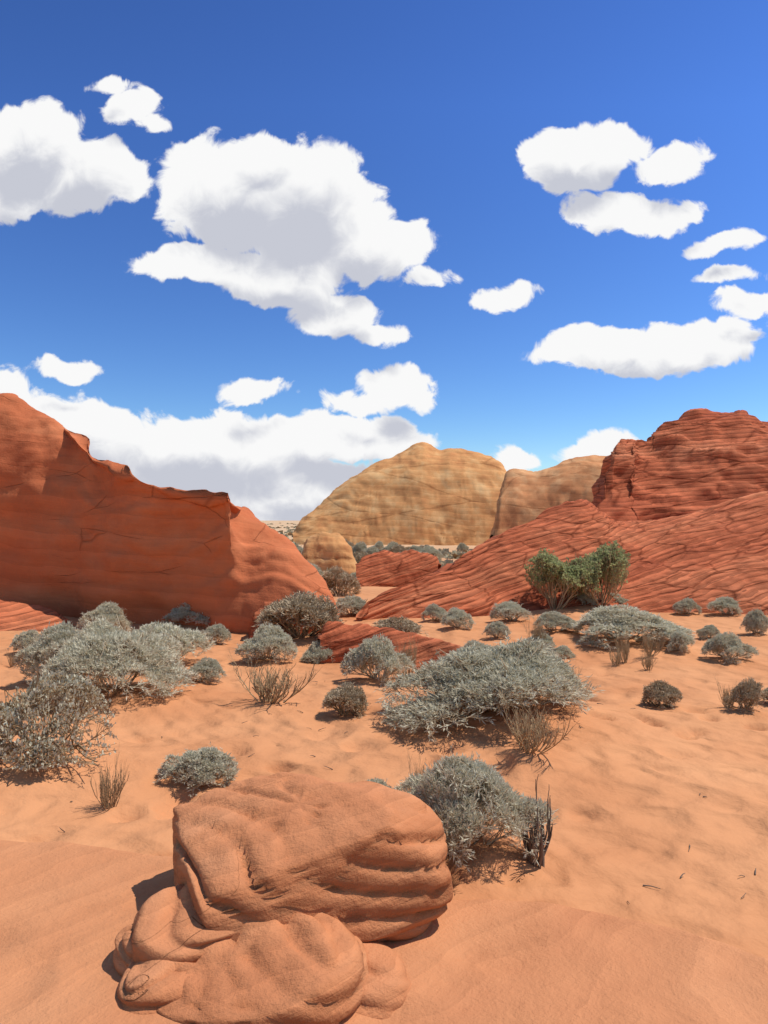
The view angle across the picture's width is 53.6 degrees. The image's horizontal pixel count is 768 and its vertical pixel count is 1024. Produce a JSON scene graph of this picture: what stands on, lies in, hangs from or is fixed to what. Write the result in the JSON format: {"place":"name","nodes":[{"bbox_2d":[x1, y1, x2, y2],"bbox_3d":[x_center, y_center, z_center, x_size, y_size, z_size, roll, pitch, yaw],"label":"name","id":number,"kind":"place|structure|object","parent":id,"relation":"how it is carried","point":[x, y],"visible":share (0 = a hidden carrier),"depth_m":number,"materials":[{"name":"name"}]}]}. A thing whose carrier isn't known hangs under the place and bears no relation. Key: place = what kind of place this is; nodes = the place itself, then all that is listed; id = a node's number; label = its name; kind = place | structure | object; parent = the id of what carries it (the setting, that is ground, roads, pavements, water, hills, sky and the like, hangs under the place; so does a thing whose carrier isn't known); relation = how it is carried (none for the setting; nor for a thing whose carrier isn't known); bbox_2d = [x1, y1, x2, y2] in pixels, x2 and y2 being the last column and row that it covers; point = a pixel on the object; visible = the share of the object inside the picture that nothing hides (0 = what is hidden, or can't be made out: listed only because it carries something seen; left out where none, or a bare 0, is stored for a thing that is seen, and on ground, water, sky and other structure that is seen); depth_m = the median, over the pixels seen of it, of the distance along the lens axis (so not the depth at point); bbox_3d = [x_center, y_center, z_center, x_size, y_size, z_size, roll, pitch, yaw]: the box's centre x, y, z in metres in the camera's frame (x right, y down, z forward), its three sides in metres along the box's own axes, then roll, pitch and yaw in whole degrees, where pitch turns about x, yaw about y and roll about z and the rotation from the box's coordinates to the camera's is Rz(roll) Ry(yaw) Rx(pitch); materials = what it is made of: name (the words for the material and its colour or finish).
{"place":"outdoors","nodes":[
{"label":"outdoors","id":0,"kind":"place"},
{"bbox_2d":[0,521,767,958],"bbox_3d":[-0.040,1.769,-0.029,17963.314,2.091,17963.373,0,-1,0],"label":"sand ground","id":1,"kind":"structure","parent":0,"point":[622,775],"depth_m":5.42,"materials":[{"name":"orange sand"}]},
{"bbox_2d":[6,652,16,666],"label":"shrub tuft","id":2,"kind":"object","parent":1,"relation":"on","point":[11,663],"visible":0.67,"depth_m":9.52,"materials":[{"name":"plant"}]},
{"bbox_2d":[7,627,41,651],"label":"grey shrub","id":3,"kind":"object","parent":1,"relation":"on","point":[24,638],"visible":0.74,"depth_m":10.12,"materials":[{"name":"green plant"}]},
{"bbox_2d":[0,600,73,631],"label":"ledge rock","id":4,"kind":"object","parent":1,"relation":"on","point":[16,616],"visible":0.57,"depth_m":12.59,"materials":[{"name":"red stone"}]},
{"bbox_2d":[13,620,91,681],"bbox_3d":[-3.617,1.534,8.418,0.843,0.729,0.918,1,-1,-41],"label":"grey shrub","id":5,"kind":"object","parent":1,"relation":"on","point":[44,648],"visible":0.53,"depth_m":8.28,"materials":[{"name":"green plant"}]},
{"bbox_2d":[0,662,117,771],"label":"sprawling shrub","id":6,"kind":"object","parent":1,"relation":"on","point":[74,688],"visible":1,"depth_m":5.12,"materials":[{"name":"grey plant"}]},
{"bbox_2d":[77,601,133,631],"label":"grey shrub","id":7,"kind":"object","parent":1,"relation":"on","point":[109,610],"visible":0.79,"depth_m":11.69,"materials":[{"name":"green plant"}]},
{"bbox_2d":[88,750,129,810],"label":"dry grass tuft","id":8,"kind":"object","parent":1,"relation":"on","point":[105,797],"visible":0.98,"depth_m":4.68,"materials":[{"name":"plant"}]},
{"bbox_2d":[25,614,199,704],"bbox_3d":[-2.608,1.398,7.411,1.519,0.770,1.630,0,-1,12],"label":"shrub","id":9,"kind":"object","parent":1,"relation":"on","point":[98,648],"visible":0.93,"depth_m":7.16,"materials":[{"name":"grey plant"}]},
{"bbox_2d":[113,619,215,673],"bbox_3d":[-2.681,1.603,9.280,1.188,0.616,1.430,0,-1,1],"label":"grey shrub","id":10,"kind":"object","parent":1,"relation":"on","point":[189,639],"visible":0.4,"depth_m":9.15,"materials":[{"name":"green plant"}]},
{"bbox_2d":[0,393,339,633],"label":"rock formation","id":11,"kind":"object","parent":1,"relation":"on","point":[82,530],"visible":0.84,"depth_m":13.16,"materials":[{"name":"red stone"}]},
{"bbox_2d":[161,602,209,625],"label":"grey shrub","id":12,"kind":"object","parent":1,"relation":"on","point":[181,613],"visible":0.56,"depth_m":12.49,"materials":[{"name":"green plant"}]},
{"bbox_2d":[153,742,240,796],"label":"shrub tuft","id":13,"kind":"object","parent":1,"relation":"on","point":[206,765],"visible":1,"depth_m":5.10,"materials":[{"name":"grey plant"}]},
{"bbox_2d":[182,655,226,682],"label":"grey shrub","id":14,"kind":"object","parent":1,"relation":"on","point":[211,668],"visible":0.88,"depth_m":8.01,"materials":[{"name":"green plant"}]},
{"bbox_2d":[196,622,231,644],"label":"grey shrub","id":15,"kind":"object","parent":1,"relation":"on","point":[218,632],"visible":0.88,"depth_m":10.85,"materials":[{"name":"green plant"}]},
{"bbox_2d":[234,621,298,663],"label":"grey shrub","id":16,"kind":"object","parent":1,"relation":"on","point":[277,640],"visible":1,"depth_m":9.42,"materials":[{"name":"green plant"}]},
{"bbox_2d":[249,602,290,638],"bbox_3d":[-1.753,1.821,11.739,0.841,0.909,1.595,0,-1,-10],"label":"boulder","id":17,"kind":"object","parent":1,"relation":"on","point":[254,625],"visible":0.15,"depth_m":11.30,"materials":[{"name":"red stone"}]},
{"bbox_2d":[228,651,321,703],"bbox_3d":[-1.089,1.569,7.170,0.845,0.516,0.630,0,-1,30],"label":"dry grass tuft","id":18,"kind":"object","parent":1,"relation":"on","point":[270,681],"visible":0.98,"depth_m":7.13,"materials":[{"name":"brown plant"}]},
{"bbox_2d":[251,589,345,638],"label":"dark shrub","id":19,"kind":"object","parent":1,"relation":"on","point":[307,608],"visible":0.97,"depth_m":11.03,"materials":[{"name":"plant"}]},
{"bbox_2d":[308,560,324,575],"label":"wash shrub","id":20,"kind":"object","parent":1,"relation":"on","point":[319,570],"visible":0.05,"depth_m":19.57,"materials":[{"name":"grey plant"}]},
{"bbox_2d":[300,640,333,663],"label":"shrub tuft","id":21,"kind":"object","parent":1,"relation":"on","point":[314,650],"visible":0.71,"depth_m":9.65,"materials":[{"name":"grey plant"}]},
{"bbox_2d":[302,532,356,573],"bbox_3d":[-1.933,1.525,25.488,2.134,1.759,3.083,0,-1,0],"label":"boulder","id":22,"kind":"object","parent":1,"relation":"on","point":[323,551],"visible":0.69,"depth_m":24.33,"materials":[{"name":"beige stone"}]},
{"bbox_2d":[321,566,361,596],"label":"wash shrub","id":23,"kind":"object","parent":1,"relation":"on","point":[337,576],"visible":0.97,"depth_m":18.31,"materials":[{"name":"plant"}]},
{"bbox_2d":[320,681,368,718],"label":"shrub tuft","id":24,"kind":"object","parent":1,"relation":"on","point":[352,698],"visible":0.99,"depth_m":6.75,"materials":[{"name":"plant"}]},
{"bbox_2d":[335,594,367,615],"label":"wash shrub","id":25,"kind":"object","parent":1,"relation":"on","point":[356,603],"visible":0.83,"depth_m":14.38,"materials":[{"name":"grey plant"}]},
{"bbox_2d":[352,541,366,551],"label":"wash shrub","id":26,"kind":"object","parent":1,"relation":"on","point":[360,547],"visible":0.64,"depth_m":36.14,"materials":[{"name":"grey plant"}]},
{"bbox_2d":[353,551,370,562],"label":"wash shrub","id":27,"kind":"object","parent":1,"relation":"on","point":[357,556],"visible":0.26,"depth_m":28.12,"materials":[{"name":"plant"}]},
{"bbox_2d":[266,523,472,573],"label":"scrub vegetation","id":28,"kind":"object","parent":1,"relation":"on","point":[446,553],"visible":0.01,"depth_m":38.20,"materials":[{"name":"grey plant"}]},
{"bbox_2d":[363,545,378,553],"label":"wash shrub","id":29,"kind":"object","parent":1,"relation":"on","point":[372,549],"visible":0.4,"depth_m":33.45,"materials":[{"name":"grey plant"}]},
{"bbox_2d":[340,633,414,687],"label":"grey shrub","id":30,"kind":"object","parent":1,"relation":"on","point":[377,652],"visible":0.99,"depth_m":8.15,"materials":[{"name":"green plant"}]},
{"bbox_2d":[374,541,383,549],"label":"wash shrub","id":31,"kind":"object","parent":1,"relation":"on","point":[379,545],"visible":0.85,"depth_m":45.16,"materials":[{"name":"grey plant"}]},
{"bbox_2d":[367,778,391,787],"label":"shrub tuft","id":32,"kind":"object","parent":1,"relation":"on","point":[379,781],"visible":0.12,"depth_m":4.76,"materials":[{"name":"grey plant"}]},
{"bbox_2d":[0,840,767,1023],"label":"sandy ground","id":33,"kind":"structure","parent":1,"relation":"on","point":[69,911],"depth_m":2.92,"materials":[{"name":"orange sand"}]},
{"bbox_2d":[113,772,452,1023],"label":"boulder","id":34,"kind":"object","parent":33,"relation":"on","point":[290,898],"visible":0.98,"depth_m":2.95,"materials":[{"name":"stone"}]},
{"bbox_2d":[382,542,397,549],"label":"wash shrub","id":35,"kind":"object","parent":1,"relation":"on","point":[389,545],"visible":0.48,"depth_m":42.33,"materials":[{"name":"grey plant"}]},
{"bbox_2d":[317,621,475,671],"bbox_3d":[0.193,1.786,10.014,2.349,0.701,1.475,0,-1,19],"label":"rock ledge","id":36,"kind":"object","parent":1,"relation":"on","point":[338,639],"visible":0.39,"depth_m":9.75,"materials":[{"name":"red stone"}]},
{"bbox_2d":[355,549,440,586],"bbox_3d":[0.378,1.696,22.720,2.572,1.207,3.568,0,-1,0],"label":"rock outcrop","id":37,"kind":"object","parent":1,"relation":"on","point":[384,568],"visible":0.84,"depth_m":21.41,"materials":[{"name":"stone"}]},
{"bbox_2d":[388,544,407,552],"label":"wash shrub","id":38,"kind":"object","parent":1,"relation":"on","point":[397,548],"visible":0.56,"depth_m":33.01,"materials":[{"name":"plant"}]},
{"bbox_2d":[292,442,506,545],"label":"rock formation","id":39,"kind":"object","parent":1,"relation":"on","point":[422,493],"visible":0.71,"depth_m":56.91,"materials":[{"name":"stone"}]},
{"bbox_2d":[371,615,428,635],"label":"dark shrub","id":40,"kind":"object","parent":1,"relation":"on","point":[400,623],"visible":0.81,"depth_m":11.04,"materials":[{"name":"plant"}]},
{"bbox_2d":[395,630,417,662],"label":"shrub tuft","id":41,"kind":"object","parent":1,"relation":"on","point":[409,651],"visible":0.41,"depth_m":8.63,"materials":[{"name":"plant"}]},
{"bbox_2d":[59,678,755,903],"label":"twig litter","id":42,"kind":"object","parent":1,"relation":"on","point":[597,703],"visible":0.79,"depth_m":4.35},
{"bbox_2d":[408,545,421,550],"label":"wash shrub","id":43,"kind":"object","parent":1,"relation":"on","point":[416,548],"visible":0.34,"depth_m":36.59,"materials":[{"name":"grey plant"}]},
{"bbox_2d":[407,738,443,771],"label":"shrub tuft","id":44,"kind":"object","parent":1,"relation":"on","point":[415,762],"visible":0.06,"depth_m":4.67,"materials":[{"name":"plant"}]},
{"bbox_2d":[418,545,442,555],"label":"wash shrub","id":45,"kind":"object","parent":1,"relation":"on","point":[429,549],"visible":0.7,"depth_m":35.90,"materials":[{"name":"grey plant"}]},
{"bbox_2d":[420,603,446,620],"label":"grey shrub","id":46,"kind":"object","parent":1,"relation":"on","point":[437,611],"visible":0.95,"depth_m":13.26,"materials":[{"name":"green plant"}]},
{"bbox_2d":[440,607,475,629],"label":"grey shrub","id":47,"kind":"object","parent":1,"relation":"on","point":[455,616],"visible":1,"depth_m":12.13,"materials":[{"name":"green plant"}]},
{"bbox_2d":[456,543,468,550],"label":"wash shrub","id":48,"kind":"object","parent":1,"relation":"on","point":[461,546],"visible":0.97,"depth_m":43.83,"materials":[{"name":"grey plant"}]},
{"bbox_2d":[465,635,479,640],"bbox_3d":[1.198,1.736,9.863,0.477,0.318,0.560,-1,-1,44],"label":"rock","id":49,"kind":"object","parent":1,"relation":"on","point":[471,637],"visible":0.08,"depth_m":9.82,"materials":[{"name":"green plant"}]},
{"bbox_2d":[389,738,558,867],"bbox_3d":[0.427,1.435,3.881,0.951,0.620,0.696,0,-1,-17],"label":"grey shrub","id":50,"kind":"object","parent":1,"relation":"on","point":[452,789],"visible":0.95,"depth_m":3.74,"materials":[{"name":"grey plant"}]},
{"bbox_2d":[372,623,603,734],"bbox_3d":[0.891,1.373,6.540,1.939,0.728,2.097,0,-1,33],"label":"shrub","id":51,"kind":"object","parent":1,"relation":"on","point":[529,662],"visible":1,"depth_m":6.29,"materials":[{"name":"grey plant"}]},
{"bbox_2d":[481,620,511,638],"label":"grey shrub","id":52,"kind":"object","parent":1,"relation":"on","point":[497,627],"visible":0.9,"depth_m":11.23,"materials":[{"name":"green plant"}]},
{"bbox_2d":[488,600,533,620],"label":"grey shrub","id":53,"kind":"object","parent":1,"relation":"on","point":[510,609],"visible":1,"depth_m":13.03,"materials":[{"name":"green plant"}]},
{"bbox_2d":[522,612,549,636],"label":"shrub tuft","id":54,"kind":"object","parent":1,"relation":"on","point":[536,628],"visible":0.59,"depth_m":10.63,"materials":[{"name":"plant"}]},
{"bbox_2d":[521,776,552,870],"bbox_3d":[0.745,1.566,3.814,0.189,0.451,0.220,0,-1,25],"label":"shrub stump","id":55,"kind":"object","parent":1,"relation":"on","point":[541,851],"visible":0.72,"depth_m":3.78,"materials":[{"name":"plant"}]},
{"bbox_2d":[499,682,577,754],"bbox_3d":[1.031,1.510,5.447,0.479,0.452,0.673,0,-1,-13],"label":"dry grass tuft","id":56,"kind":"object","parent":1,"relation":"on","point":[525,735],"visible":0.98,"depth_m":5.38,"materials":[{"name":"brown plant"}]},
{"bbox_2d":[533,631,557,646],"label":"shrub tuft","id":57,"kind":"object","parent":1,"relation":"on","point":[547,635],"visible":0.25,"depth_m":10.62,"materials":[{"name":"grey plant"}]},
{"bbox_2d":[489,455,605,538],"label":"rock formation","id":58,"kind":"object","parent":1,"relation":"on","point":[526,496],"visible":0.38,"depth_m":44.83,"materials":[{"name":"orange stone"}]},
{"bbox_2d":[533,610,581,633],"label":"grey shrub","id":59,"kind":"object","parent":1,"relation":"on","point":[556,619],"visible":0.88,"depth_m":11.69,"materials":[{"name":"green plant"}]},
{"bbox_2d":[356,491,767,620],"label":"rock slab","id":60,"kind":"object","parent":1,"relation":"on","point":[703,558],"visible":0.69,"depth_m":15.87,"materials":[{"name":"red stone"}]},
{"bbox_2d":[524,548,593,609],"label":"green shrub","id":61,"kind":"object","parent":60,"relation":"on","point":[553,571],"visible":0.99,"depth_m":14.20,"materials":[{"name":"green plant"}]},
{"bbox_2d":[575,593,598,605],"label":"grey shrub","id":62,"kind":"object","parent":60,"relation":"on","point":[584,597],"visible":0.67,"depth_m":14.51,"materials":[{"name":"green plant"}]},
{"bbox_2d":[564,540,630,606],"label":"green shrub","id":63,"kind":"object","parent":60,"relation":"on","point":[608,562],"visible":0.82,"depth_m":14.37,"materials":[{"name":"green plant"}]},
{"bbox_2d":[591,408,767,520],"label":"crag rock","id":64,"kind":"object","parent":60,"relation":"on","point":[690,461],"visible":0.62,"depth_m":22.47,"materials":[{"name":"red stone"}]},
{"bbox_2d":[555,645,575,657],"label":"shrub tuft","id":65,"kind":"object","parent":1,"relation":"on","point":[563,648],"visible":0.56,"depth_m":9.97,"materials":[{"name":"grey plant"}]},
{"bbox_2d":[608,642,621,665],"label":"shrub tuft","id":66,"kind":"object","parent":1,"relation":"on","point":[617,657],"visible":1,"depth_m":9.52,"materials":[{"name":"plant"}]},
{"bbox_2d":[607,593,628,603],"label":"grey shrub","id":67,"kind":"object","parent":1,"relation":"on","point":[620,599],"visible":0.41,"depth_m":14.79,"materials":[{"name":"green plant"}]},
{"bbox_2d":[614,626,630,662],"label":"shrub tuft","id":68,"kind":"object","parent":1,"relation":"on","point":[625,648],"visible":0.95,"depth_m":9.65,"materials":[{"name":"plant"}]},
{"bbox_2d":[568,604,696,649],"bbox_3d":[3.532,1.588,10.953,1.745,0.591,1.834,0,-1,12],"label":"grey shrub","id":69,"kind":"object","parent":1,"relation":"on","point":[605,620],"visible":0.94,"depth_m":10.62,"materials":[{"name":"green plant"}]},
{"bbox_2d":[640,645,655,670],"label":"shrub tuft","id":70,"kind":"object","parent":1,"relation":"on","point":[648,661],"visible":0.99,"depth_m":9.21,"materials":[{"name":"plant"}]},
{"bbox_2d":[634,623,666,656],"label":"grass tuft","id":71,"kind":"object","parent":1,"relation":"on","point":[646,646],"visible":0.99,"depth_m":9.75,"materials":[{"name":"brown plant"}]},
{"bbox_2d":[640,680,682,708],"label":"shrub tuft","id":72,"kind":"object","parent":1,"relation":"on","point":[658,692],"visible":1,"depth_m":7.21,"materials":[{"name":"plant"}]},
{"bbox_2d":[667,631,694,652],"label":"grey shrub","id":73,"kind":"object","parent":1,"relation":"on","point":[676,637],"visible":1,"depth_m":10.07,"materials":[{"name":"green plant"}]},
{"bbox_2d":[672,597,702,613],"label":"grey shrub","id":74,"kind":"object","parent":1,"relation":"on","point":[687,604],"visible":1,"depth_m":14.17,"materials":[{"name":"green plant"}]},
{"bbox_2d":[696,624,719,639],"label":"grey shrub","id":75,"kind":"object","parent":1,"relation":"on","point":[711,630],"visible":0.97,"depth_m":11.10,"materials":[{"name":"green plant"}]},
{"bbox_2d":[707,596,742,615],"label":"grey shrub","id":76,"kind":"object","parent":1,"relation":"on","point":[729,603],"visible":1,"depth_m":13.96,"materials":[{"name":"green plant"}]},
{"bbox_2d":[715,675,736,707],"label":"shrub tuft","id":77,"kind":"object","parent":1,"relation":"on","point":[724,695],"visible":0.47,"depth_m":7.20,"materials":[{"name":"plant"}]},
{"bbox_2d":[699,631,759,663],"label":"grey shrub","id":78,"kind":"object","parent":1,"relation":"on","point":[725,641],"visible":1,"depth_m":9.61,"materials":[{"name":"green plant"}]},
{"bbox_2d":[722,677,765,713],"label":"dark shrub","id":79,"kind":"object","parent":1,"relation":"on","point":[746,692],"visible":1,"depth_m":6.94,"materials":[{"name":"plant"}]},
{"bbox_2d":[739,607,767,635],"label":"grey shrub","id":80,"kind":"object","parent":1,"relation":"on","point":[756,619],"visible":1,"depth_m":11.65,"materials":[{"name":"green plant"}]},
{"bbox_2d":[760,688,767,699],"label":"shrub tuft","id":81,"kind":"object","parent":1,"relation":"on","point":[765,691],"visible":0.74,"depth_m":7.51,"materials":[{"name":"plant"}]},
{"bbox_2d":[0,0,767,520],"label":"sky","id":82,"kind":"structure","parent":0,"point":[264,254],"materials":[{"name":"blue"}]}
]}

